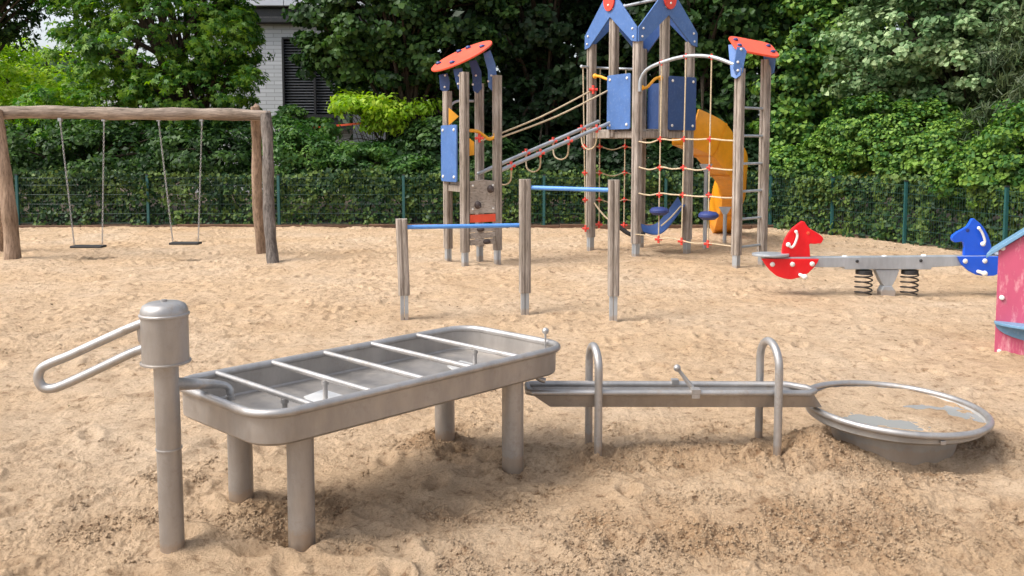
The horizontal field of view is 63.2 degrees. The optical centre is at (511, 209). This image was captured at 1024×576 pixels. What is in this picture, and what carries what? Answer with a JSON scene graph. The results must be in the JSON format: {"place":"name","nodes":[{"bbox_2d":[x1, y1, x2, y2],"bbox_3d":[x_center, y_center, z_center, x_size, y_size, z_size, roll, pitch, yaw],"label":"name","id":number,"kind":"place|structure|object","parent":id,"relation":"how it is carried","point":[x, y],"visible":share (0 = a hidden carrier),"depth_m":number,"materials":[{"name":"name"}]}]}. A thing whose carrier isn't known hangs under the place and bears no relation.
{"place":"outdoors","nodes":[
{"label":"outdoors","id":0,"kind":"place"},
{"bbox_2d":[0,0,898,147],"label":"sky","id":1,"kind":"structure","parent":0,"point":[42,42],"materials":[{"name":"white"}]},
{"bbox_2d":[6,226,959,445],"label":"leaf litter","id":2,"kind":"object","parent":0,"point":[535,270],"visible":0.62,"depth_m":13.04,"materials":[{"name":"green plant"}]},
{"bbox_2d":[0,226,1023,575],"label":"sand","id":3,"kind":"structure","parent":0,"point":[316,288],"depth_m":5.21,"materials":[{"name":"beige sand"}]},
{"bbox_2d":[33,299,234,553],"bbox_3d":[-1.497,0.933,3.349,0.756,1.152,0.265,-2,5,-24],"label":"water pump","id":4,"kind":"object","parent":3,"relation":"on","point":[161,327],"visible":1,"depth_m":3.30,"materials":[{"name":"metal"}]},
{"bbox_2d":[0,103,278,263],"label":"log swing stand","id":5,"kind":"object","parent":3,"relation":"on","point":[263,206],"visible":0.98,"depth_m":12.34,"materials":[{"name":"brown wood"}]},
{"bbox_2d":[58,118,106,247],"bbox_3d":[-6.426,-0.398,12.504,0.700,1.958,0.170,0,4,0],"label":"swing","id":6,"kind":"object","parent":5,"relation":"hanging from","point":[84,246],"visible":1,"depth_m":12.49,"materials":[{"name":"grey metal"}]},
{"bbox_2d":[156,119,203,244],"bbox_3d":[-4.958,-0.422,12.502,0.691,1.910,0.170,0,4,0],"label":"swing","id":7,"kind":"object","parent":5,"relation":"hanging from","point":[185,243],"visible":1,"depth_m":12.49,"materials":[{"name":"grey metal"}]},
{"bbox_2d":[180,325,560,551],"bbox_3d":[-0.618,1.084,4.088,1.820,0.842,0.787,-4,6,-43],"label":"water table","id":8,"kind":"object","parent":3,"relation":"on","point":[296,405],"visible":0.93,"depth_m":3.91,"materials":[{"name":"metal"}]},
{"bbox_2d":[11,162,768,224],"bbox_3d":[-3.745,-0.324,18.002,18.592,1.408,1.452,0,4,0],"label":"hedge","id":9,"kind":"object","parent":3,"relation":"on","point":[224,179],"visible":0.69,"depth_m":17.60,"materials":[{"name":"green plant"}]},
{"bbox_2d":[396,179,619,320],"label":"exercise bars","id":10,"kind":"object","parent":3,"relation":"on","point":[525,189],"visible":0.84,"depth_m":7.98,"materials":[{"name":"wood"}]},
{"bbox_2d":[431,0,778,268],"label":"climbing structure","id":11,"kind":"object","parent":3,"relation":"on","point":[713,145],"visible":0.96,"depth_m":12.39,"materials":[{"name":"wood"}]},
{"bbox_2d":[510,142,758,216],"bbox_3d":[2.941,-0.668,18.995,6.519,1.911,3.035,0,4,0],"label":"leafy bush","id":12,"kind":"object","parent":3,"relation":"on","point":[669,159],"visible":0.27,"depth_m":18.15,"materials":[{"name":"green plant"}]},
{"bbox_2d":[524,337,821,455],"bbox_3d":[0.879,1.085,4.581,1.624,0.767,0.303,0,4,0],"label":"water channel","id":13,"kind":"object","parent":3,"relation":"on","point":[758,394],"visible":0.94,"depth_m":4.50,"materials":[{"name":"metal"}]},
{"bbox_2d":[744,0,913,214],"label":"broadleaf tree","id":14,"kind":"object","parent":3,"relation":"on","point":[806,106],"visible":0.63,"depth_m":18.80,"materials":[{"name":"green plant"}]},
{"bbox_2d":[768,164,944,245],"bbox_3d":[6.495,-0.167,15.845,1.163,1.394,4.122,-2,5,-23],"label":"hedge","id":15,"kind":"object","parent":3,"relation":"on","point":[819,182],"visible":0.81,"depth_m":15.49,"materials":[{"name":"green plant"}]},
{"bbox_2d":[752,218,997,295],"bbox_3d":[4.269,0.568,9.365,3.113,0.928,0.382,0,4,0],"label":"seesaw","id":16,"kind":"object","parent":3,"relation":"on","point":[793,259],"visible":0.93,"depth_m":9.34,"materials":[{"name":"metal"}]},
{"bbox_2d":[836,167,927,216],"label":"leafy bush","id":17,"kind":"object","parent":3,"relation":"on","point":[863,171],"visible":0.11,"depth_m":15.88,"materials":[{"name":"green plant"}]},
{"bbox_2d":[805,380,994,464],"bbox_3d":[2.150,1.258,4.704,0.993,0.346,0.993,0,4,0],"label":"round bowl","id":18,"kind":"object","parent":3,"relation":"on","point":[908,447],"visible":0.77,"depth_m":4.40,"materials":[{"name":"metal"}]},
{"bbox_2d":[814,386,985,432],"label":"bowl sand","id":19,"kind":"structure","parent":18,"relation":"in","point":[874,401],"depth_m":4.77,"materials":[{"name":"beige sand"}]},
{"bbox_2d":[843,404,984,430],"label":"puddle water","id":20,"kind":"structure","parent":18,"relation":"in","point":[901,424],"depth_m":4.59,"materials":[{"name":"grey liquid"}]},
{"bbox_2d":[815,89,1000,230],"bbox_3d":[7.695,-0.906,15.762,3.200,2.840,4.496,0,4,0],"label":"leafy bush","id":21,"kind":"object","parent":3,"relation":"on","point":[927,149],"visible":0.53,"depth_m":15.35,"materials":[{"name":"green plant"}]},
{"bbox_2d":[927,98,1023,216],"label":"leafy bush","id":22,"kind":"object","parent":3,"relation":"on","point":[989,159],"visible":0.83,"depth_m":12.56,"materials":[{"name":"green plant"}]},
{"bbox_2d":[986,228,1023,354],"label":"playhouse","id":23,"kind":"object","parent":3,"relation":"on","point":[1009,328],"visible":0.98,"depth_m":6.61,"materials":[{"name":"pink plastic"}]},
{"bbox_2d":[14,181,1021,250],"bbox_3d":[5.000,-0.594,31.039,70.000,0.160,58.000,0,4,0],"label":"soil bed","id":24,"kind":"object","parent":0,"point":[456,220],"depth_m":18.94,"materials":[{"name":"brown soil"}]},
{"bbox_2d":[0,0,50,51],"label":"broadleaf tree","id":25,"kind":"object","parent":24,"relation":"on","point":[10,31],"visible":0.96,"depth_m":21.33,"materials":[{"name":"green plant"}]},
{"bbox_2d":[3,45,98,83],"bbox_3d":[-22.512,-4.495,39.865,5.376,6.483,5.100,2,5,24],"label":"broadleaf tree","id":26,"kind":"object","parent":24,"relation":"on","point":[55,64],"visible":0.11,"depth_m":38.71,"materials":[{"name":"green plant"}]},
{"bbox_2d":[0,36,107,195],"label":"broadleaf tree","id":27,"kind":"object","parent":24,"relation":"on","point":[11,83],"visible":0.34,"depth_m":24.20,"materials":[{"name":"green plant"}]},
{"bbox_2d":[5,118,276,215],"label":"leafy bushes","id":28,"kind":"object","parent":24,"relation":"on","point":[184,151],"visible":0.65,"depth_m":18.17,"materials":[{"name":"green plant"}]},
{"bbox_2d":[9,0,274,212],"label":"broadleaf tree","id":29,"kind":"object","parent":24,"relation":"on","point":[176,77],"visible":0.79,"depth_m":19.36,"materials":[{"name":"green plant"}]},
{"bbox_2d":[180,0,374,192],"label":"brick building","id":30,"kind":"structure","parent":24,"relation":"on","point":[285,86],"depth_m":29.76,"materials":[{"name":"white brick"}]},
{"bbox_2d":[281,37,370,117],"bbox_3d":[-6.386,-4.702,29.766,3.643,2.871,0.480,0,4,0],"label":"window","id":31,"kind":"structure","parent":30,"relation":"in","point":[313,96],"depth_m":29.90,"materials":[{"name":"grey glass"}]},
{"bbox_2d":[271,104,395,206],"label":"leafy bush","id":32,"kind":"object","parent":24,"relation":"on","point":[327,125],"visible":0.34,"depth_m":19.50,"materials":[{"name":"green plant"}]},
{"bbox_2d":[313,121,377,128],"bbox_3d":[-4.170,-1.963,19.512,2.082,0.229,0.006,0,4,6],"label":"barrier tape","id":33,"kind":"object","parent":32,"relation":"attached to","point":[345,124],"visible":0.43,"depth_m":19.48,"materials":[{"name":"red plastic"}]},
{"bbox_2d":[247,111,441,218],"bbox_3d":[-3.707,-0.960,18.713,4.875,2.534,2.410,0,4,0],"label":"leafy bush","id":34,"kind":"object","parent":24,"relation":"on","point":[327,151],"visible":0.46,"depth_m":18.13,"materials":[{"name":"green plant"}]},
{"bbox_2d":[353,115,385,204],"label":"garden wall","id":35,"kind":"structure","parent":24,"relation":"on","point":[358,132],"depth_m":23.35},
{"bbox_2d":[326,87,442,215],"bbox_3d":[-2.950,-1.304,19.401,2.801,3.090,1.845,0,4,0],"label":"leafy bush","id":36,"kind":"object","parent":24,"relation":"on","point":[367,109],"visible":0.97,"depth_m":19.07,"materials":[{"name":"green plant"}]},
{"bbox_2d":[14,174,757,224],"bbox_3d":[-3.825,-0.167,17.509,18.412,1.140,0.070,0,4,0],"label":"fence","id":37,"kind":"object","parent":24,"relation":"on","point":[277,194],"visible":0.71,"depth_m":17.53,"materials":[{"name":"green metal"}]},
{"bbox_2d":[19,224,775,228],"bbox_3d":[-3.000,0.403,17.375,19.990,0.185,0.108,0,4,0],"label":"timber edging","id":38,"kind":"object","parent":24,"relation":"on","point":[605,226],"visible":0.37,"depth_m":17.34,"materials":[{"name":"brown wood"}]},
{"bbox_2d":[281,0,530,211],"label":"broadleaf tree","id":39,"kind":"object","parent":24,"relation":"on","point":[395,56],"visible":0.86,"depth_m":19.34,"materials":[{"name":"green plant"}]},
{"bbox_2d":[389,115,531,216],"bbox_3d":[-1.275,-0.968,19.252,3.621,2.440,2.278,0,4,0],"label":"leafy bush","id":40,"kind":"object","parent":24,"relation":"on","point":[422,138],"visible":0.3,"depth_m":18.70,"materials":[{"name":"green plant"}]},
{"bbox_2d":[457,0,656,210],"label":"broadleaf tree","id":41,"kind":"object","parent":24,"relation":"on","point":[544,60],"visible":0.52,"depth_m":20.32,"materials":[{"name":"green plant"}]},
{"bbox_2d":[338,0,1023,196],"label":"wood","id":42,"kind":"object","parent":24,"relation":"on","point":[459,12],"visible":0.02,"depth_m":27.50,"materials":[{"name":"green plant"}]},
{"bbox_2d":[600,0,799,210],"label":"broadleaf tree","id":43,"kind":"object","parent":24,"relation":"on","point":[719,23],"visible":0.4,"depth_m":20.00,"materials":[{"name":"green plant"}]},
{"bbox_2d":[743,122,895,217],"bbox_3d":[6.718,-0.817,18.033,4.192,2.375,2.547,3,5,39],"label":"leafy bush","id":44,"kind":"object","parent":24,"relation":"on","point":[810,154],"visible":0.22,"depth_m":17.63,"materials":[{"name":"green plant"}]},
{"bbox_2d":[768,174,1023,250],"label":"fence","id":45,"kind":"object","parent":24,"relation":"on","point":[1005,213],"visible":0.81,"depth_m":14.18,"materials":[{"name":"green wire"},{"name":"painted metal"}]},
{"bbox_2d":[810,0,1023,216],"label":"broadleaf tree","id":46,"kind":"object","parent":24,"relation":"on","point":[943,53],"visible":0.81,"depth_m":15.81,"materials":[{"name":"green plant"}]},
{"bbox_2d":[921,173,1023,250],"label":"hedge","id":47,"kind":"object","parent":24,"relation":"on","point":[1017,194],"visible":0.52,"depth_m":12.73,"materials":[{"name":"green plant"}]},
{"bbox_2d":[945,0,1023,160],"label":"conifer","id":48,"kind":"object","parent":24,"relation":"on","point":[1013,87],"visible":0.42,"depth_m":14.45,"materials":[{"name":"green plant"}]},
{"label":"ground","id":49,"kind":"structure","parent":0,"visible":0},
{"bbox_2d":[4,119,179,181],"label":"wood","id":50,"kind":"object","parent":49,"relation":"on","point":[93,125],"visible":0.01,"depth_m":40.36,"materials":[{"name":"green plant"}]}
]}

